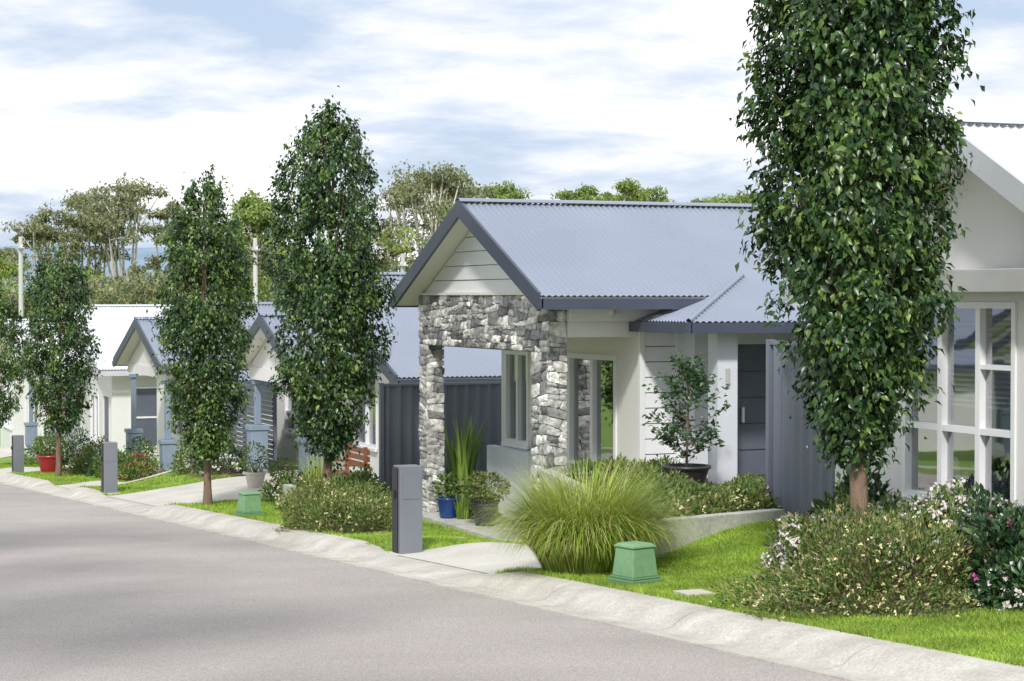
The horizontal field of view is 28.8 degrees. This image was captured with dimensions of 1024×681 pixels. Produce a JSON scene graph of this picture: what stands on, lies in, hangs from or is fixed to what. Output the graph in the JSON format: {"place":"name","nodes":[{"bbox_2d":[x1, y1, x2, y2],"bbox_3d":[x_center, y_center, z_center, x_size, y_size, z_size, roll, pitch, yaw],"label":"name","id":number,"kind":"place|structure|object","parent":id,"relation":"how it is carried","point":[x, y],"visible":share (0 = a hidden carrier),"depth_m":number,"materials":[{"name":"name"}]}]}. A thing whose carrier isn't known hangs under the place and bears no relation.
{"place":"outdoors","nodes":[
{"label":"outdoors","id":0,"kind":"place"},
{"bbox_2d":[0,244,297,299],"bbox_3d":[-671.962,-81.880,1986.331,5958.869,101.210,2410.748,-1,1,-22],"label":"hills","id":1,"kind":"structure","parent":0,"point":[142,253],"depth_m":2955.39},
{"bbox_2d":[108,476,270,505],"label":"driveway","id":2,"kind":"structure","parent":0,"point":[227,488],"depth_m":36.53,"materials":[{"name":"concrete"}]},
{"bbox_2d":[238,441,270,487],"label":"potted plant","id":3,"kind":"object","parent":2,"relation":"on","point":[254,477],"visible":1,"depth_m":36.45,"materials":[{"name":"green plant"}]},
{"bbox_2d":[0,484,844,680],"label":"road","id":4,"kind":"structure","parent":0,"point":[88,592],"depth_m":15.53,"materials":[{"name":"asphalt"}]},
{"bbox_2d":[0,302,1023,658],"bbox_3d":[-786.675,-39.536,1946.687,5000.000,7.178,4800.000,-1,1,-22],"label":"ground","id":5,"kind":"structure","parent":0,"point":[4,460],"depth_m":19.22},
{"bbox_2d":[0,283,31,428],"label":"pear tree","id":6,"kind":"object","parent":5,"relation":"on","point":[12,371],"visible":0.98,"depth_m":56.41,"materials":[{"name":"green plant"}]},
{"bbox_2d":[0,319,53,453],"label":"white roof bungalow","id":7,"kind":"object","parent":5,"relation":"on","point":[15,426],"visible":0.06,"depth_m":71.47,"materials":[{"name":"paint"}]},
{"bbox_2d":[31,432,68,472],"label":"potted plant","id":8,"kind":"object","parent":5,"relation":"on","point":[47,462],"visible":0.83,"depth_m":49.47,"materials":[{"name":"green plant"}]},
{"bbox_2d":[19,241,103,476],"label":"pear tree","id":9,"kind":"object","parent":5,"relation":"on","point":[61,272],"visible":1,"depth_m":46.15,"materials":[{"name":"green plant"}]},
{"bbox_2d":[61,423,95,470],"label":"garden shrub","id":10,"kind":"object","parent":5,"relation":"on","point":[80,441],"visible":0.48,"depth_m":50.52,"materials":[{"name":"green plant"}]},
{"bbox_2d":[64,447,100,473],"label":"garden shrub","id":11,"kind":"object","parent":5,"relation":"on","point":[79,463],"visible":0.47,"depth_m":48.09,"materials":[{"name":"green plant"}]},
{"bbox_2d":[0,462,278,510],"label":"lawn grass","id":12,"kind":"structure","parent":5,"relation":"on","point":[72,478],"depth_m":39.92,"materials":[{"name":"plant"}]},
{"bbox_2d":[118,452,166,481],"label":"garden shrub","id":13,"kind":"object","parent":5,"relation":"on","point":[123,473],"visible":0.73,"depth_m":44.89,"materials":[{"name":"green plant"}]},
{"bbox_2d":[16,304,271,459],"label":"white roof bungalow","id":14,"kind":"object","parent":5,"relation":"on","point":[109,411],"visible":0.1,"depth_m":56.34,"materials":[{"name":"paint"}]},
{"bbox_2d":[90,393,98,443],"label":"window frame","id":15,"kind":"structure","parent":14,"relation":"in","point":[94,411],"depth_m":57.52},
{"bbox_2d":[136,388,156,445],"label":"side window pane","id":16,"kind":"structure","parent":14,"relation":"in","point":[146,398],"depth_m":55.42,"materials":[{"name":"glass"}]},
{"bbox_2d":[112,302,281,474],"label":"blue roof bungalow","id":17,"kind":"object","parent":5,"relation":"on","point":[137,349],"visible":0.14,"depth_m":48.61,"materials":[{"name":"metal"}]},
{"bbox_2d":[145,164,261,505],"bbox_3d":[-4.934,-0.065,31.985,1.872,5.533,1.810,-1,1,-22],"label":"pear tree","id":18,"kind":"object","parent":5,"relation":"on","point":[199,395],"visible":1,"depth_m":31.64,"materials":[{"name":"green plant"}]},
{"bbox_2d":[177,466,244,478],"bbox_3d":[-6.026,2.687,40.343,1.000,0.130,2.800,-1,1,-22],"label":"garden bed","id":19,"kind":"object","parent":5,"relation":"on","point":[227,473],"visible":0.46,"depth_m":39.86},
{"bbox_2d":[167,432,227,473],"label":"garden shrub","id":20,"kind":"object","parent":19,"relation":"on","point":[179,464],"visible":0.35,"depth_m":40.83,"materials":[{"name":"green plant"}]},
{"bbox_2d":[193,435,246,475],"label":"garden shrub","id":21,"kind":"object","parent":19,"relation":"on","point":[233,453],"visible":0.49,"depth_m":39.79,"materials":[{"name":"green plant"}]},
{"bbox_2d":[0,225,429,318],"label":"distant scrub","id":22,"kind":"object","parent":5,"relation":"on","point":[111,294],"visible":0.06,"depth_m":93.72,"materials":[{"name":"green plant"}]},
{"bbox_2d":[0,159,496,318],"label":"distant gum trees","id":23,"kind":"object","parent":5,"relation":"on","point":[95,217],"visible":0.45,"depth_m":110.73,"materials":[{"name":"green plant"}]},
{"bbox_2d":[234,491,264,515],"bbox_3d":[-3.776,2.374,28.624,0.350,0.407,0.350,-1,1,-28],"label":"green utility box","id":24,"kind":"object","parent":5,"relation":"on","point":[249,502],"visible":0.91,"depth_m":28.52,"materials":[{"name":"green plastic"}]},
{"bbox_2d":[228,381,276,471],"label":"slatted fence","id":25,"kind":"object","parent":5,"relation":"on","point":[273,441],"visible":0.37,"depth_m":40.04,"materials":[{"name":"wood"}]},
{"bbox_2d":[258,85,401,511],"bbox_3d":[-2.528,-0.502,27.814,1.992,6.096,1.965,-1,1,-22],"label":"pear tree","id":26,"kind":"object","parent":5,"relation":"on","point":[333,270],"visible":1,"depth_m":27.45,"materials":[{"name":"green plant"}]},
{"bbox_2d":[332,443,369,479],"bbox_3d":[-2.827,2.253,34.075,0.445,0.920,1.200,-1,1,-22],"label":"wooden bench","id":27,"kind":"object","parent":5,"relation":"on","point":[364,457],"visible":0.45,"depth_m":34.05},
{"bbox_2d":[316,523,390,532],"bbox_3d":[-1.723,2.455,25.572,1.880,0.296,2.800,-1,1,-22],"label":"garden bed","id":28,"kind":"object","parent":5,"relation":"on","point":[373,531],"visible":0.27,"depth_m":25.18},
{"bbox_2d":[274,467,391,534],"bbox_3d":[-2.169,2.062,25.444,1.697,0.888,3.014,-1,1,-22],"label":"flowering groundcover shrub","id":29,"kind":"object","parent":28,"relation":"on","point":[319,501],"visible":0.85,"depth_m":25.07,"materials":[{"name":"green plant"}]},
{"bbox_2d":[229,272,500,485],"bbox_3d":[2.238,0.789,40.081,15.040,4.287,10.240,-1,1,-22],"label":"blue roof bungalow","id":30,"kind":"object","parent":5,"relation":"on","point":[461,364],"visible":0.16,"depth_m":36.06,"materials":[{"name":"metal"}]},
{"bbox_2d":[352,374,376,451],"bbox_3d":[-2.630,1.270,36.075,0.145,1.400,1.380,-1,1,-22],"label":"window frame","id":31,"kind":"structure","parent":30,"relation":"in","point":[372,447],"depth_m":36.06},
{"bbox_2d":[205,507,527,552],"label":"lawn grass","id":32,"kind":"structure","parent":5,"relation":"on","point":[429,532],"depth_m":24.24,"materials":[{"name":"plant"}]},
{"bbox_2d":[0,177,783,301],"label":"distant bright trees","id":33,"kind":"object","parent":5,"relation":"on","point":[253,213],"visible":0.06,"depth_m":119.16,"materials":[{"name":"green plant"}]},
{"bbox_2d":[379,381,500,491],"bbox_3d":[2.166,1.747,33.153,9.180,2.232,0.080,-1,1,-22],"label":"metal fence","id":34,"kind":"object","parent":5,"relation":"on","point":[399,440],"visible":0.08,"depth_m":31.69,"materials":[{"name":"metal"}]},
{"bbox_2d":[442,412,489,494],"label":"flax plant","id":35,"kind":"object","parent":5,"relation":"on","point":[462,460],"visible":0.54,"depth_m":30.78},
{"bbox_2d":[399,542,541,573],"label":"driveway","id":36,"kind":"structure","parent":5,"relation":"on","point":[475,557],"depth_m":20.95,"materials":[{"name":"concrete"}]},
{"bbox_2d":[422,508,526,541],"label":"portico slab","id":37,"kind":"structure","parent":5,"relation":"on","point":[454,523],"depth_m":28.06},
{"bbox_2d":[421,299,564,511],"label":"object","id":38,"kind":"object","parent":5,"relation":"on","point":[501,349],"visible":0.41,"depth_m":26.53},
{"bbox_2d":[431,471,466,518],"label":"potted plant","id":39,"kind":"object","parent":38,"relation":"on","point":[446,508],"visible":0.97,"depth_m":28.80,"materials":[{"name":"green plant"}]},
{"bbox_2d":[458,470,510,526],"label":"potted shrub","id":40,"kind":"object","parent":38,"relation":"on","point":[478,495],"visible":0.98,"depth_m":27.81,"materials":[{"name":"green plant"}]},
{"bbox_2d":[418,295,567,511],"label":"stone cladding","id":41,"kind":"structure","parent":38,"relation":"on","point":[448,332],"depth_m":26.99,"materials":[{"name":"stone"}]},
{"bbox_2d":[424,231,520,292],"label":"gable boards","id":42,"kind":"object","parent":41,"relation":"on","point":[465,274],"visible":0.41,"depth_m":27.87,"materials":[{"name":"wood"}]},
{"bbox_2d":[487,445,578,514],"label":"rendered plinth","id":43,"kind":"structure","parent":38,"relation":"on","point":[498,457],"depth_m":29.50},
{"bbox_2d":[0,473,1023,680],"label":"kerb","id":44,"kind":"structure","parent":5,"relation":"on","point":[845,656],"depth_m":15.42,"materials":[{"name":"concrete"}]},
{"bbox_2d":[501,337,637,469],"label":"front wall","id":45,"kind":"structure","parent":5,"relation":"on","point":[624,350],"depth_m":26.33,"materials":[{"name":"beige paint"}]},
{"bbox_2d":[501,350,528,449],"bbox_3d":[0.089,0.872,29.738,0.145,1.450,1.010,-1,1,-22],"label":"window frame","id":46,"kind":"object","parent":45,"relation":"attached to","point":[518,441],"visible":0.74,"depth_m":29.71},
{"bbox_2d":[564,352,616,470],"bbox_3d":[1.106,0.996,27.222,0.145,1.630,1.680,-1,1,-22],"label":"window frame","id":47,"kind":"object","parent":45,"relation":"attached to","point":[571,403],"visible":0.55,"depth_m":27.21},
{"bbox_2d":[513,355,612,460],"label":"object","id":48,"kind":"structure","parent":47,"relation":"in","point":[605,446],"depth_m":30.84,"materials":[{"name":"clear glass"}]},
{"bbox_2d":[396,219,468,305],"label":"soffit","id":49,"kind":"structure","parent":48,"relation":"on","point":[455,237],"depth_m":28.84,"materials":[{"name":"beige paint"}]},
{"bbox_3d":[6.343,-1.353,31.784,16.391,1.310,2.885,-1,1,-22],"label":"roof sheeting","id":50,"kind":"object","parent":49,"relation":"attached to","visible":0},
{"bbox_2d":[389,200,458,308],"bbox_3d":[6.315,-1.274,31.819,16.435,1.510,2.970,-1,1,-22],"label":"bargeboard gutter","id":51,"kind":"object","parent":50,"relation":"attached to","point":[442,231],"visible":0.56,"depth_m":28.58,"materials":[{"name":"metal"}]},
{"bbox_2d":[455,198,797,207],"bbox_3d":[6.869,-2.001,30.425,16.440,0.049,0.182,-1,1,-22],"label":"ridge cap","id":52,"kind":"object","parent":50,"relation":"on","point":[599,202],"visible":0.53,"depth_m":28.11,"materials":[{"name":"grey metal"}]},
{"bbox_2d":[576,358,598,461],"bbox_3d":[0.930,0.889,30.078,0.040,1.900,1.730,-1,1,-22],"label":"room back","id":53,"kind":"object","parent":48,"relation":"attached to","point":[582,406],"depth_m":29.69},
{"bbox_2d":[458,451,710,574],"bbox_3d":[0.698,1.583,18.388,2.453,1.145,2.465,-1,1,-22],"label":"fountain grass clump","id":54,"kind":"object","parent":5,"relation":"on","point":[563,531],"visible":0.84,"depth_m":17.95,"materials":[{"name":"plant"}]},
{"bbox_2d":[607,541,662,585],"bbox_3d":[1.055,1.936,17.082,0.350,0.407,0.350,-1,2,-36],"label":"green utility box","id":55,"kind":"object","parent":5,"relation":"on","point":[634,562],"visible":0.87,"depth_m":16.98,"materials":[{"name":"green plastic"}]},
{"bbox_2d":[663,476,765,512],"bbox_3d":[2.474,2.234,22.894,4.700,1.022,5.900,-1,1,-22],"label":"garden bed","id":56,"kind":"object","parent":5,"relation":"on","point":[706,480],"visible":0.04,"depth_m":25.07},
{"bbox_2d":[564,453,631,483],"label":"bed shrub","id":57,"kind":"object","parent":56,"relation":"on","point":[590,465],"visible":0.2,"depth_m":24.54,"materials":[{"name":"green plant"}]},
{"bbox_2d":[583,454,665,487],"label":"bed shrub","id":58,"kind":"object","parent":56,"relation":"on","point":[622,464],"visible":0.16,"depth_m":23.19,"materials":[{"name":"green plant"}]},
{"bbox_2d":[610,463,684,508],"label":"bed shrub","id":59,"kind":"object","parent":56,"relation":"on","point":[663,484],"visible":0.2,"depth_m":20.58,"materials":[{"name":"green plant"}]},
{"bbox_2d":[642,351,731,486],"bbox_3d":[2.094,0.944,23.827,1.042,1.662,1.112,-1,1,-22],"label":"potted camellia","id":60,"kind":"object","parent":56,"relation":"on","point":[699,381],"visible":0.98,"depth_m":23.77,"materials":[{"name":"green plant"}]},
{"bbox_2d":[659,477,730,501],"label":"bed shrub","id":61,"kind":"object","parent":56,"relation":"on","point":[692,487],"visible":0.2,"depth_m":21.01,"materials":[{"name":"green plant"}]},
{"bbox_2d":[691,488,734,512],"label":"bed groundcover","id":62,"kind":"object","parent":56,"relation":"on","point":[716,494],"visible":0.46,"depth_m":20.07,"materials":[{"name":"green plant"}]},
{"bbox_2d":[650,508,784,554],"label":"retaining wall","id":63,"kind":"structure","parent":5,"relation":"on","point":[717,522],"depth_m":19.48,"materials":[{"name":"concrete"}]},
{"bbox_2d":[683,321,822,483],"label":"entry walls","id":64,"kind":"structure","parent":5,"relation":"on","point":[720,350],"depth_m":24.83,"materials":[{"name":"paint"}]},
{"bbox_2d":[569,309,660,321],"bbox_3d":[1.429,-0.376,25.665,1.500,0.259,0.056,-1,1,-22],"label":"side frieze","id":65,"kind":"object","parent":64,"relation":"attached to","point":[588,315],"visible":0.43,"depth_m":25.54,"materials":[{"name":"white paint"}]},
{"bbox_2d":[645,322,675,474],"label":"side boards","id":66,"kind":"object","parent":64,"relation":"attached to","point":[654,447],"visible":0.51,"depth_m":25.86,"materials":[{"name":"white paint"}]},
{"bbox_2d":[638,321,682,462],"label":"corner trims","id":67,"kind":"object","parent":64,"relation":"attached to","point":[641,388],"visible":0.32,"depth_m":25.77,"materials":[{"name":"white paint"}]},
{"bbox_2d":[635,279,732,321],"bbox_3d":[2.597,-0.537,25.318,1.603,0.593,1.587,-1,1,-22],"label":"entry roof hip","id":68,"kind":"object","parent":64,"relation":"on","point":[674,315],"visible":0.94,"depth_m":25.24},
{"bbox_2d":[686,272,743,322],"bbox_3d":[2.599,-0.553,25.300,0.062,0.658,2.308,1,1,23],"label":"hip cap","id":69,"kind":"object","parent":64,"relation":"on","point":[713,299],"visible":1,"depth_m":25.20,"materials":[{"name":"grey metal"}]},
{"bbox_2d":[629,321,807,333],"bbox_3d":[4.585,-0.189,26.052,5.980,0.130,1.630,-1,1,-22],"label":"entry gutter","id":70,"kind":"object","parent":64,"relation":"attached to","point":[683,328],"visible":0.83,"depth_m":24.53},
{"bbox_2d":[690,275,807,322],"bbox_3d":[4.643,-0.557,26.133,5.992,0.598,1.606,-1,1,-22],"label":"entry roof sheeting","id":71,"kind":"object","parent":64,"relation":"on","point":[743,299],"visible":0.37,"depth_m":25.21,"materials":[{"name":"metal"}]},
{"bbox_2d":[738,344,765,475],"bbox_3d":[3.174,0.981,26.073,0.560,1.870,0.040,-1,1,-22],"label":"entry door","id":72,"kind":"structure","parent":64,"relation":"in","point":[751,357],"depth_m":26.04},
{"bbox_2d":[495,519,1023,665],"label":"lawn grass","id":73,"kind":"structure","parent":5,"relation":"on","point":[922,634],"depth_m":14.27,"materials":[{"name":"plant"}]},
{"bbox_2d":[765,339,834,516],"bbox_3d":[2.958,1.073,20.162,0.080,2.142,1.440,-1,1,-22],"label":"metal fence","id":74,"kind":"object","parent":5,"relation":"on","point":[799,477],"visible":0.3,"depth_m":20.45,"materials":[{"name":"metal"}]},
{"bbox_2d":[760,537,1007,616],"bbox_3d":[3.047,1.987,15.730,2.900,0.373,6.400,-1,1,-22],"label":"garden bed","id":75,"kind":"object","parent":5,"relation":"on","point":[822,603],"visible":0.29,"depth_m":14.79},
{"bbox_2d":[754,504,886,576],"bbox_3d":[2.672,1.700,16.752,1.189,0.656,1.178,-1,1,-22],"label":"flowering shrub","id":76,"kind":"object","parent":75,"relation":"on","point":[786,526],"visible":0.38,"depth_m":16.71,"materials":[{"name":"green plant"}]},
{"bbox_2d":[813,487,882,545],"bbox_3d":[3.018,1.617,17.446,0.997,0.653,0.924,-1,1,-22],"label":"flowering shrub","id":77,"kind":"object","parent":75,"relation":"on","point":[844,498],"visible":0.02,"depth_m":17.46,"materials":[{"name":"green plant"}]},
{"bbox_2d":[803,463,901,515],"bbox_3d":[3.132,1.485,17.783,1.122,0.868,1.048,-1,2,-37],"label":"leafy shrub","id":78,"kind":"object","parent":75,"relation":"on","point":[875,487],"visible":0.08,"depth_m":17.73,"materials":[{"name":"green plant"}]},
{"bbox_2d":[729,0,984,593],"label":"pear tree","id":79,"kind":"object","parent":75,"relation":"on","point":[851,98],"visible":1,"depth_m":15.15,"materials":[{"name":"green plant"}]},
{"bbox_2d":[704,498,1021,621],"bbox_3d":[2.856,1.606,14.919,3.037,0.913,2.160,-1,1,-22],"label":"flowering groundcover shrub","id":80,"kind":"object","parent":75,"relation":"on","point":[829,572],"visible":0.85,"depth_m":14.55,"materials":[{"name":"green plant"}]},
{"bbox_2d":[821,489,935,573],"bbox_3d":[3.115,1.604,16.440,1.122,0.748,1.071,-1,1,-22],"label":"flowering shrub","id":81,"kind":"object","parent":75,"relation":"on","point":[885,503],"visible":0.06,"depth_m":16.49,"materials":[{"name":"green plant"}]},
{"bbox_2d":[881,477,1004,579],"bbox_3d":[3.519,1.524,16.097,1.198,0.849,1.141,1,1,32],"label":"flowering shrub","id":82,"kind":"object","parent":75,"relation":"on","point":[940,508],"visible":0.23,"depth_m":16.04,"materials":[{"name":"green plant"}]},
{"bbox_2d":[938,481,1023,576],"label":"flowering shrub","id":83,"kind":"object","parent":75,"relation":"on","point":[981,502],"visible":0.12,"depth_m":15.56,"materials":[{"name":"green plant"}]},
{"bbox_2d":[945,488,1023,601],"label":"flowering shrub","id":84,"kind":"object","parent":75,"relation":"on","point":[985,525],"visible":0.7,"depth_m":14.72,"materials":[{"name":"green plant"}]},
{"bbox_2d":[964,542,1023,612],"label":"flowering shrub","id":85,"kind":"object","parent":75,"relation":"on","point":[999,576],"visible":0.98,"depth_m":14.25,"materials":[{"name":"green plant"}]},
{"bbox_2d":[835,165,1023,510],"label":"rendered walls","id":86,"kind":"structure","parent":5,"relation":"on","point":[990,218],"depth_m":17.55,"materials":[{"name":"paint"}]},
{"bbox_2d":[797,148,956,298],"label":"soffit","id":87,"kind":"structure","parent":86,"relation":"attached to","point":[946,170],"depth_m":17.61,"materials":[{"name":"beige paint"}]},
{"bbox_3d":[9.761,-1.268,20.982,14.138,1.391,2.636,-1,1,-22],"label":"roof sheeting","id":88,"kind":"object","parent":87,"relation":"on","visible":0},
{"bbox_2d":[933,117,1023,125],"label":"ridge cap","id":89,"kind":"object","parent":88,"relation":"on","point":[991,121],"visible":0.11,"depth_m":17.23,"materials":[{"name":"white metal"}]},
{"bbox_2d":[863,268,1023,292],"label":"window hood","id":90,"kind":"object","parent":86,"relation":"attached to","point":[1004,280],"depth_m":16.67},
{"bbox_2d":[897,302,1016,508],"bbox_3d":[3.936,0.576,17.537,0.145,1.830,1.780,-1,1,-22],"label":"window frame","id":91,"kind":"object","parent":86,"relation":"attached to","point":[980,430],"visible":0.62,"depth_m":17.26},
{"bbox_2d":[917,308,1010,409],"bbox_3d":[4.033,0.142,17.567,0.035,0.879,1.590,-1,1,-22],"label":"venetian blind","id":92,"kind":"object","parent":91,"relation":"attached to","point":[973,364],"visible":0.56,"depth_m":17.55,"materials":[{"name":"plastic"}]},
{"bbox_2d":[1004,310,1010,495],"bbox_3d":[5.241,0.589,18.064,0.040,2.280,2.500,-1,1,-22],"label":"room back","id":93,"kind":"object","parent":86,"relation":"attached to","point":[1007,422],"depth_m":19.17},
{"bbox_3d":[10.751,-1.130,18.565,14.140,1.485,2.590,-1,1,-22],"label":"soffit","id":94,"kind":"object","parent":86,"relation":"attached to","visible":0},
{"bbox_2d":[939,125,1023,212],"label":"bargeboard gutter","id":95,"kind":"object","parent":94,"relation":"attached to","point":[998,177],"visible":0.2,"depth_m":16.37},
{"bbox_2d":[959,122,1023,180],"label":"roof sheeting","id":96,"kind":"object","parent":94,"relation":"on","point":[1002,144],"visible":0.78,"depth_m":16.89,"materials":[{"name":"white metal"}]},
{"bbox_2d":[928,457,1009,502],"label":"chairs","id":97,"kind":"object","parent":5,"relation":"on","point":[995,486],"visible":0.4,"depth_m":17.62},
{"bbox_3d":[-1.153,2.382,22.078,0.380,0.065,0.360,-1,1,-22],"label":"pillar footing","id":98,"kind":"object","parent":5,"relation":"on","visible":0},
{"bbox_2d":[391,464,421,553],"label":"letterbox pillar","id":99,"kind":"structure","parent":98,"relation":"on","point":[406,526],"depth_m":21.97,"materials":[{"name":"grey paint"}]},
{"bbox_2d":[403,473,419,498],"bbox_3d":[-1.107,1.607,21.947,0.200,0.280,0.005,-1,1,-22],"label":"mail door","id":100,"kind":"structure","parent":99,"relation":"attached to","point":[411,486],"depth_m":21.95,"materials":[{"name":"grey paint"}]},
{"bbox_3d":[-7.737,2.952,38.309,0.380,0.065,0.360,-1,1,-22],"label":"pillar footing","id":101,"kind":"object","parent":5,"relation":"on","visible":0},
{"bbox_2d":[100,442,117,492],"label":"letterbox pillar","id":102,"kind":"structure","parent":101,"relation":"on","point":[109,476],"depth_m":38.20,"materials":[{"name":"grey paint"}]},
{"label":"pillar footing","id":103,"kind":"object","parent":5,"relation":"on","visible":0},
{"bbox_2d":[11,435,23,472],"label":"letterbox pillar","id":104,"kind":"structure","parent":103,"relation":"on","point":[17,460],"depth_m":50.35,"materials":[{"name":"grey paint"}]},
{"bbox_3d":[-2.571,2.638,31.921,1.700,0.253,4.200,-1,1,-22],"label":"garden bed","id":105,"kind":"object","parent":5,"relation":"on","visible":0},
{"bbox_2d":[257,470,298,502],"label":"garden shrub","id":106,"kind":"object","parent":105,"relation":"on","point":[272,490],"visible":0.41,"depth_m":32.91,"materials":[{"name":"green plant"}]},
{"bbox_2d":[343,462,390,506],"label":"garden shrub","id":107,"kind":"object","parent":105,"relation":"on","point":[363,474],"visible":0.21,"depth_m":30.44,"materials":[{"name":"green plant"}]},
{"bbox_2d":[0,0,1023,271],"label":"sky","id":108,"kind":"structure","parent":0,"point":[545,97],"materials":[{"name":"white"}]},
{"bbox_2d":[566,309,637,336],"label":"portico beam ceiling","id":109,"kind":"structure","parent":0,"point":[602,329],"depth_m":25.59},
{"bbox_2d":[541,295,707,298],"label":"soffit","id":110,"kind":"structure","parent":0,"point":[624,297],"depth_m":25.20,"materials":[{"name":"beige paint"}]},
{"bbox_2d":[458,200,703,310],"bbox_3d":[7.428,-1.214,29.066,16.435,1.510,2.970,-1,1,-22],"label":"bargeboard gutter","id":111,"kind":"object","parent":110,"relation":"attached to","point":[523,283],"visible":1,"depth_m":25.24,"materials":[{"name":"metal"}]},
{"bbox_2d":[463,201,823,296],"bbox_3d":[7.424,-1.295,29.107,16.391,1.310,2.885,-1,1,-22],"label":"roof sheeting","id":112,"kind":"object","parent":110,"relation":"on","point":[570,250],"visible":0.55,"depth_m":26.77,"materials":[{"name":"grey metal"}]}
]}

